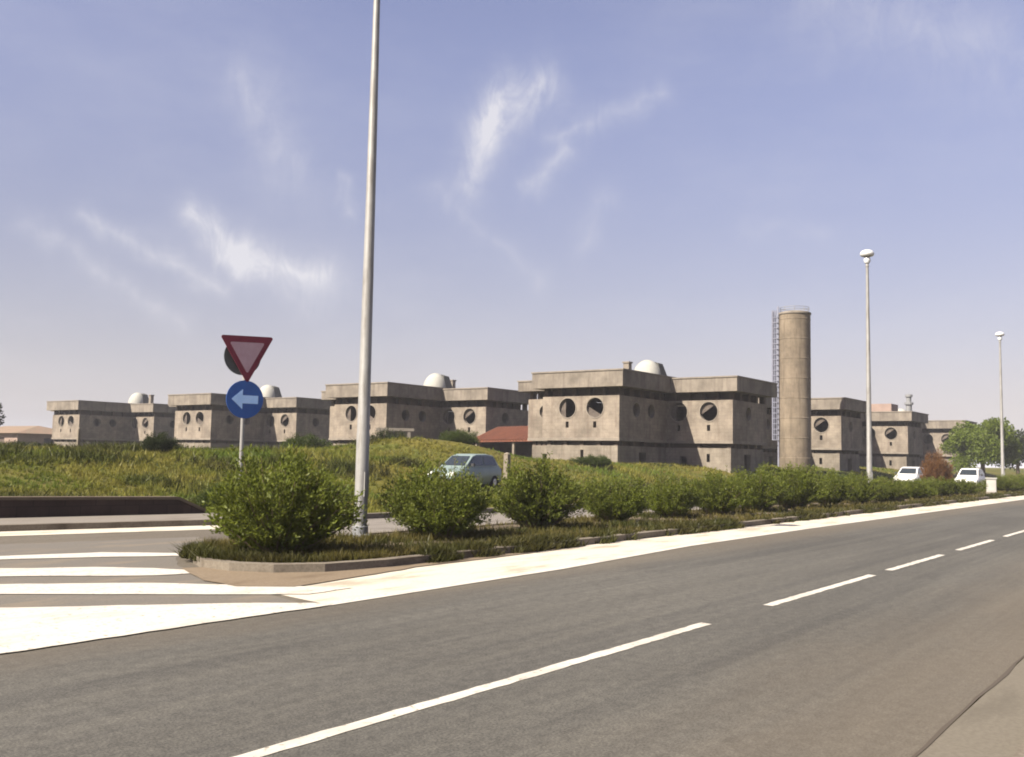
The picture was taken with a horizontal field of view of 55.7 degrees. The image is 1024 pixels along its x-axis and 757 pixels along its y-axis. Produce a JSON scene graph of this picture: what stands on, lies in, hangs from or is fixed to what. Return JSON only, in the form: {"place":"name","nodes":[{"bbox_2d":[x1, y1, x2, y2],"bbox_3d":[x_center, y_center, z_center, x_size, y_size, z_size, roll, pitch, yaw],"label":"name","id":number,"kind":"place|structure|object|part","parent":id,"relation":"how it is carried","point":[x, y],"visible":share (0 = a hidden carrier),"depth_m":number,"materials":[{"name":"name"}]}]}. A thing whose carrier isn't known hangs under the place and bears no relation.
{"place":"outdoors","nodes":[
{"label":"outdoors","id":0,"kind":"place"},
{"bbox_2d":[0,513,221,523],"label":"pavement","id":1,"kind":"structure","parent":0,"point":[72,519],"depth_m":21.19,"materials":[{"name":"concrete"}]},
{"bbox_2d":[0,434,899,512],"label":"field grass","id":2,"kind":"structure","parent":0,"point":[346,455],"depth_m":36.03,"materials":[{"name":"green plant"}]},
{"bbox_2d":[0,500,1023,756],"bbox_3d":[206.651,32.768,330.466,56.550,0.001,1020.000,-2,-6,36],"label":"road","id":3,"kind":"structure","parent":0,"point":[900,662],"depth_m":7.64,"materials":[{"name":"grey asphalt"}]},
{"bbox_2d":[0,525,218,535],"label":"road marking","id":4,"kind":"object","parent":3,"relation":"on","point":[76,531],"visible":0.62,"depth_m":19.34,"materials":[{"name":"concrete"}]},
{"bbox_2d":[0,537,296,607],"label":"junction surface","id":5,"kind":"object","parent":3,"relation":"on","point":[155,545],"visible":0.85,"depth_m":12.32,"materials":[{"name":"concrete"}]},
{"bbox_2d":[0,552,178,558],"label":"hatched marking","id":6,"kind":"object","parent":5,"relation":"on","point":[96,554],"visible":0.89,"depth_m":14.76,"materials":[{"name":"white paint"}]},
{"bbox_2d":[0,567,188,575],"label":"hatched marking","id":7,"kind":"object","parent":5,"relation":"on","point":[92,571],"visible":1,"depth_m":12.74,"materials":[{"name":"white paint"}]},
{"bbox_2d":[0,603,330,652],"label":"hatched marking","id":8,"kind":"object","parent":5,"relation":"on","point":[24,628],"visible":1,"depth_m":9.19,"materials":[{"name":"white paint"}]},
{"bbox_2d":[0,583,352,593],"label":"hatched marking","id":9,"kind":"object","parent":5,"relation":"on","point":[122,588],"visible":1,"depth_m":11.26,"materials":[{"name":"white paint"}]},
{"bbox_2d":[0,505,582,531],"bbox_3d":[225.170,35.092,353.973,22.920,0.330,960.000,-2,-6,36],"label":"kerb","id":10,"kind":"structure","parent":3,"relation":"on","point":[85,525],"depth_m":20.06,"materials":[{"name":"concrete"}]},
{"bbox_2d":[182,545,582,585],"bbox_3d":[-1.551,2.816,15.242,2.525,0.001,7.975,-2,-6,36],"label":"dirt patch","id":11,"kind":"object","parent":3,"relation":"on","point":[240,578],"visible":0.91,"depth_m":12.70,"materials":[{"name":"brown soil"}]},
{"bbox_2d":[234,622,709,756],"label":"line","id":12,"kind":"object","parent":3,"relation":"on","point":[306,739],"visible":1,"depth_m":6.41,"materials":[{"name":"white paint"}]},
{"bbox_2d":[192,494,1016,572],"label":"island kerb","id":13,"kind":"structure","parent":3,"relation":"on","point":[228,565],"depth_m":13.92,"materials":[{"name":"concrete"}]},
{"bbox_2d":[280,495,1023,608],"bbox_3d":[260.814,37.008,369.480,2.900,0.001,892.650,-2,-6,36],"label":"concrete apron","id":14,"kind":"object","parent":3,"relation":"on","point":[412,578],"visible":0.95,"depth_m":15.20,"materials":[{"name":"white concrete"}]},
{"bbox_2d":[764,574,875,605],"bbox_3d":[4.077,2.714,12.554,0.136,0.001,4.043,-2,-6,36],"label":"line","id":15,"kind":"object","parent":3,"relation":"on","point":[777,602],"visible":1,"depth_m":12.20,"materials":[{"name":"white paint"}]},
{"bbox_2d":[885,554,943,569],"bbox_3d":[6.793,3.069,16.241,0.135,0.001,3.478,-2,-6,36],"label":"line","id":16,"kind":"object","parent":3,"relation":"on","point":[915,562],"visible":1,"depth_m":16.11,"materials":[{"name":"white paint"}]},
{"bbox_2d":[911,655,1023,756],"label":"road joint","id":17,"kind":"object","parent":3,"relation":"on","point":[953,719],"visible":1,"depth_m":6.39,"materials":[{"name":"grey"}]},
{"bbox_2d":[956,540,993,549],"bbox_3d":[9.601,3.437,20.049,0.134,0.001,3.485,-2,-6,36],"label":"line","id":18,"kind":"object","parent":3,"relation":"on","point":[974,545],"visible":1,"depth_m":19.84,"materials":[{"name":"white paint"}]},
{"bbox_2d":[1005,530,1023,536],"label":"line","id":19,"kind":"object","parent":3,"relation":"on","point":[1014,533],"visible":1,"depth_m":23.70,"materials":[{"name":"white paint"}]},
{"bbox_2d":[0,439,1023,756],"bbox_3d":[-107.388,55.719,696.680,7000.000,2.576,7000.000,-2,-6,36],"label":"ground","id":20,"kind":"structure","parent":0,"point":[990,473],"depth_m":47.73,"materials":[{"name":"green plant"}]},
{"bbox_2d":[0,403,5,424],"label":"dark tree","id":21,"kind":"object","parent":20,"relation":"on","point":[2,417],"visible":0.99,"depth_m":151.65,"materials":[{"name":"green plant"}]},
{"bbox_2d":[0,439,40,445],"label":"field shrub","id":22,"kind":"object","parent":20,"relation":"on","point":[24,444],"visible":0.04,"depth_m":62.26,"materials":[{"name":"green plant"}]},
{"bbox_2d":[0,426,54,444],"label":"house","id":23,"kind":"structure","parent":20,"relation":"on","point":[37,434],"depth_m":136.97,"materials":[{"name":"paint"}]},
{"bbox_2d":[76,427,80,445],"bbox_3d":[-20.168,2.942,45.100,0.149,1.350,0.149,5,-6,-37],"label":"wooden stake","id":24,"kind":"object","parent":20,"relation":"on","point":[78,435],"visible":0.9,"depth_m":45.08,"materials":[{"name":"grey wood"}]},
{"bbox_2d":[0,496,205,517],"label":"wall","id":25,"kind":"structure","parent":20,"relation":"on","point":[34,506],"depth_m":22.01,"materials":[{"name":"concrete"}]},
{"bbox_2d":[46,393,176,445],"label":"concrete building","id":26,"kind":"structure","parent":20,"relation":"on","point":[137,416],"depth_m":125.68,"materials":[{"name":"grey concrete"}]},
{"bbox_2d":[141,431,181,452],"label":"field shrub","id":27,"kind":"object","parent":20,"relation":"on","point":[158,442],"visible":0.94,"depth_m":37.39,"materials":[{"name":"green plant"}]},
{"bbox_2d":[194,482,225,508],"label":"field shrub","id":28,"kind":"object","parent":20,"relation":"on","point":[204,498],"visible":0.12,"depth_m":25.47,"materials":[{"name":"green plant"}]},
{"bbox_2d":[221,335,272,474],"bbox_3d":[-4.465,1.111,16.027,0.876,3.670,0.122,4,-6,-36],"label":"road sign","id":29,"kind":"object","parent":20,"relation":"on","point":[243,355],"visible":0.98,"depth_m":16.06,"materials":[{"name":"metal"}]},
{"bbox_2d":[168,385,332,448],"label":"concrete building","id":30,"kind":"structure","parent":20,"relation":"on","point":[210,420],"depth_m":106.09,"materials":[{"name":"grey concrete"}]},
{"bbox_2d":[279,432,332,448],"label":"field shrub","id":31,"kind":"object","parent":20,"relation":"on","point":[310,441],"visible":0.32,"depth_m":53.94,"materials":[{"name":"green plant"}]},
{"bbox_2d":[370,427,408,440],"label":"field shrub","id":32,"kind":"object","parent":20,"relation":"on","point":[384,434],"visible":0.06,"depth_m":55.06,"materials":[{"name":"green plant"}]},
{"bbox_2d":[376,428,413,438],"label":"concrete portal","id":33,"kind":"object","parent":20,"relation":"on","point":[408,430],"visible":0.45,"depth_m":67.18,"materials":[{"name":"grey concrete"}]},
{"bbox_2d":[321,373,536,445],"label":"concrete building","id":34,"kind":"structure","parent":20,"relation":"on","point":[429,405],"depth_m":86.39,"materials":[{"name":"grey concrete"}]},
{"bbox_2d":[438,428,479,444],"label":"field shrub","id":35,"kind":"object","parent":20,"relation":"on","point":[465,437],"visible":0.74,"depth_m":52.93,"materials":[{"name":"green plant"}]},
{"bbox_2d":[428,454,501,487],"bbox_3d":[-1.935,3.855,40.307,1.710,1.462,3.586,-2,-6,32],"label":"parked car","id":36,"kind":"object","parent":20,"relation":"on","point":[488,467],"visible":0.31,"depth_m":40.05,"materials":[{"name":"blue paint"}]},
{"bbox_3d":[-1.495,3.375,39.852,0.117,0.407,1.044,-2,-6,32],"label":"side window","id":37,"kind":"part","parent":36,"relation":"part of","materials":[{"name":"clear glass"}]},
{"bbox_3d":[-0.924,3.460,40.753,0.117,0.407,0.954,-2,-6,32],"label":"side window","id":38,"kind":"part","parent":36,"relation":"part of","materials":[{"name":"black glass"}]},
{"bbox_2d":[475,426,532,457],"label":"tiled shed","id":39,"kind":"structure","parent":20,"relation":"on","point":[510,439],"depth_m":83.07,"materials":[{"name":"tile"}]},
{"bbox_2d":[503,452,510,477],"bbox_3d":[-0.230,4.155,43.125,0.274,1.750,0.274,-1,-5,20],"label":"wooden stake","id":40,"kind":"object","parent":20,"relation":"on","point":[507,455],"visible":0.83,"depth_m":43.08,"materials":[{"name":"grey wood"}]},
{"bbox_2d":[569,453,612,466],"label":"field shrub","id":41,"kind":"object","parent":20,"relation":"on","point":[594,461],"visible":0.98,"depth_m":56.53,"materials":[{"name":"green plant"}]},
{"bbox_2d":[168,489,1023,562],"bbox_3d":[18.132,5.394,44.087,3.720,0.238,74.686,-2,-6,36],"label":"verge grass","id":42,"kind":"structure","parent":20,"relation":"on","point":[328,550],"depth_m":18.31,"materials":[{"name":"green plant"}]},
{"bbox_2d":[201,441,369,555],"bbox_3d":[-3.314,1.794,14.503,2.381,1.728,2.665,1,-5,1],"label":"hedge bush","id":43,"kind":"object","parent":42,"relation":"on","point":[298,513],"visible":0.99,"depth_m":14.03,"materials":[{"name":"green plant"}]},
{"bbox_2d":[352,0,379,537],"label":"street lamp","id":44,"kind":"object","parent":42,"relation":"on","point":[362,455],"visible":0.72,"depth_m":18.13,"materials":[{"name":"metal"}]},
{"bbox_2d":[363,472,368,496],"bbox_3d":[-2.681,1.948,17.859,0.022,0.450,0.110,-2,-6,36],"label":"access door","id":45,"kind":"structure","parent":44,"relation":"in","point":[366,474],"depth_m":17.85,"materials":[{"name":"metal"}]},
{"bbox_2d":[377,452,497,537],"bbox_3d":[-1.240,2.175,18.113,2.202,1.642,2.386,5,-6,-42],"label":"hedge bush","id":46,"kind":"object","parent":42,"relation":"on","point":[442,503],"visible":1,"depth_m":17.66,"materials":[{"name":"green plant"}]},
{"bbox_2d":[490,451,591,529],"bbox_3d":[0.618,2.415,20.980,2.234,1.704,2.243,1,-5,2],"label":"hedge bush","id":47,"kind":"object","parent":42,"relation":"on","point":[538,500],"visible":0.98,"depth_m":20.44,"materials":[{"name":"green plant"}]},
{"bbox_2d":[578,472,649,521],"bbox_3d":[2.495,2.910,23.753,1.813,1.249,1.826,2,-5,-11],"label":"hedge bush","id":48,"kind":"object","parent":42,"relation":"on","point":[616,499],"visible":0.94,"depth_m":23.34,"materials":[{"name":"green plant"}]},
{"bbox_2d":[642,473,701,517],"bbox_3d":[4.374,3.147,26.182,1.672,1.246,1.871,3,-5,-20],"label":"hedge bush","id":49,"kind":"object","parent":42,"relation":"on","point":[665,498],"visible":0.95,"depth_m":25.86,"materials":[{"name":"green plant"}]},
{"bbox_2d":[688,465,754,514],"bbox_3d":[6.041,3.240,28.261,2.115,1.463,1.951,0,-5,18],"label":"hedge bush","id":50,"kind":"object","parent":42,"relation":"on","point":[725,496],"visible":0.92,"depth_m":27.71,"materials":[{"name":"green plant"}]},
{"bbox_2d":[732,463,792,510],"bbox_3d":[7.707,3.398,30.415,2.127,1.565,2.136,1,-5,6],"label":"hedge bush","id":51,"kind":"object","parent":42,"relation":"on","point":[766,494],"visible":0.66,"depth_m":29.87,"materials":[{"name":"green plant"}]},
{"bbox_2d":[759,460,830,508],"bbox_3d":[9.503,3.584,32.867,2.400,1.665,2.419,2,-5,-13],"label":"hedge bush","id":52,"kind":"object","parent":42,"relation":"on","point":[806,487],"visible":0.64,"depth_m":32.35,"materials":[{"name":"green plant"}]},
{"bbox_2d":[811,467,862,505],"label":"hedge bush","id":53,"kind":"object","parent":42,"relation":"on","point":[841,489],"visible":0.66,"depth_m":35.15,"materials":[{"name":"green plant"}]},
{"bbox_2d":[860,249,873,482],"bbox_3d":[16.114,-0.196,43.836,0.620,11.400,0.620,-2,-6,36],"label":"street lamp","id":54,"kind":"object","parent":42,"relation":"on","point":[867,254],"visible":0.88,"depth_m":43.77,"materials":[{"name":"metal"}]},
{"bbox_2d":[845,468,888,503],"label":"hedge bush","id":55,"kind":"object","parent":42,"relation":"on","point":[869,491],"visible":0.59,"depth_m":37.55,"materials":[{"name":"green plant"}]},
{"bbox_2d":[876,474,911,501],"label":"hedge bush","id":56,"kind":"object","parent":42,"relation":"on","point":[897,490],"visible":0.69,"depth_m":40.21,"materials":[{"name":"green plant"}]},
{"bbox_2d":[888,476,938,498],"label":"hedge bush","id":57,"kind":"object","parent":42,"relation":"on","point":[918,487],"visible":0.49,"depth_m":43.55,"materials":[{"name":"green plant"}]},
{"bbox_2d":[919,476,965,496],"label":"hedge bush","id":58,"kind":"object","parent":42,"relation":"on","point":[944,487],"visible":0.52,"depth_m":47.64,"materials":[{"name":"green plant"}]},
{"bbox_2d":[949,476,987,494],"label":"hedge bush","id":59,"kind":"object","parent":42,"relation":"on","point":[972,487],"visible":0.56,"depth_m":51.93,"materials":[{"name":"green plant"}]},
{"bbox_2d":[985,478,996,493],"bbox_3d":[27.642,6.182,55.907,0.600,0.910,0.860,-1,-5,28],"label":"roadside cabinet","id":60,"kind":"object","parent":42,"relation":"on","point":[991,485],"visible":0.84,"depth_m":55.57,"materials":[{"name":"metal"}]},
{"bbox_3d":[27.462,6.125,55.567,0.380,0.600,0.009,-1,-5,28],"label":"door","id":61,"kind":"part","parent":60,"relation":"part of","materials":[{"name":"white paint"}]},
{"bbox_2d":[995,332,1004,476],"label":"street lamp","id":62,"kind":"object","parent":42,"relation":"on","point":[999,334],"visible":0.78,"depth_m":69.70,"materials":[{"name":"metal"}]},
{"bbox_2d":[980,474,1023,490],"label":"hedge bush","id":63,"kind":"object","parent":42,"relation":"on","point":[1003,483],"visible":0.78,"depth_m":61.04,"materials":[{"name":"green plant"}]},
{"bbox_2d":[997,473,1023,489],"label":"hedge bush","id":64,"kind":"object","parent":42,"relation":"on","point":[1015,476],"visible":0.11,"depth_m":65.05,"materials":[{"name":"green plant"}]},
{"bbox_2d":[517,360,777,472],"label":"concrete building","id":65,"kind":"structure","parent":20,"relation":"on","point":[646,411],"depth_m":70.28,"materials":[{"name":"grey concrete"}]},
{"bbox_2d":[731,470,759,478],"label":"field shrub","id":66,"kind":"object","parent":20,"relation":"on","point":[747,473],"visible":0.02,"depth_m":62.73,"materials":[{"name":"green plant"}]},
{"bbox_2d":[772,306,811,473],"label":"silo","id":67,"kind":"object","parent":20,"relation":"on","point":[791,377],"visible":0.98,"depth_m":82.37,"materials":[{"name":"concrete"}]},
{"bbox_2d":[756,397,865,471],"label":"concrete building","id":68,"kind":"structure","parent":20,"relation":"on","point":[836,432],"depth_m":90.68,"materials":[{"name":"grey concrete"}]},
{"bbox_2d":[859,394,928,469],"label":"concrete building","id":69,"kind":"structure","parent":20,"relation":"on","point":[896,439],"depth_m":111.66,"materials":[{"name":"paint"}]},
{"bbox_2d":[893,467,924,481],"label":"parked car","id":70,"kind":"object","parent":20,"relation":"on","point":[904,473],"visible":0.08,"depth_m":71.20,"materials":[{"name":"white paint"}]},
{"bbox_2d":[919,446,954,480],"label":"dry shrub","id":71,"kind":"object","parent":20,"relation":"on","point":[936,468],"visible":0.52,"depth_m":61.74,"materials":[{"name":"brown plant"}]},
{"bbox_2d":[898,409,976,472],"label":"concrete building","id":72,"kind":"structure","parent":20,"relation":"on","point":[935,433],"depth_m":130.58,"materials":[{"name":"grey concrete"}]},
{"bbox_2d":[917,658,1023,756],"bbox_3d":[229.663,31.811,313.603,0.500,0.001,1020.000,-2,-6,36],"label":"dusty gutter","id":73,"kind":"object","parent":20,"relation":"on","point":[990,723],"depth_m":5.97,"materials":[{"name":"beige concrete"}]},
{"bbox_2d":[938,417,1023,477],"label":"broadleaf tree","id":74,"kind":"object","parent":20,"relation":"on","point":[978,443],"visible":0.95,"depth_m":103.39,"materials":[{"name":"green plant"}]},
{"bbox_2d":[992,429,1023,473],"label":"dark tree","id":75,"kind":"object","parent":20,"relation":"on","point":[1020,433],"visible":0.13,"depth_m":125.58,"materials":[{"name":"green plant"}]},
{"bbox_2d":[1013,742,1023,756],"bbox_3d":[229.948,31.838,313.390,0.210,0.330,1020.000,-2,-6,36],"label":"kerb","id":76,"kind":"structure","parent":20,"relation":"on","point":[1019,752],"depth_m":5.03,"materials":[{"name":"concrete"}]},
{"bbox_2d":[0,0,1023,467],"label":"sky","id":77,"kind":"structure","parent":0,"point":[562,185],"materials":[{"name":"blue"}]},
{"bbox_2d":[333,486,981,533],"bbox_3d":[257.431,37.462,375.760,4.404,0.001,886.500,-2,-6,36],"label":"service road","id":78,"kind":"structure","parent":0,"point":[379,524],"depth_m":23.68,"materials":[{"name":"grey asphalt"}]},
{"bbox_2d":[954,468,985,486],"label":"parked car","id":79,"kind":"object","parent":78,"relation":"on","point":[976,474],"visible":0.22,"depth_m":71.07,"materials":[{"name":"white paint"}]}
]}

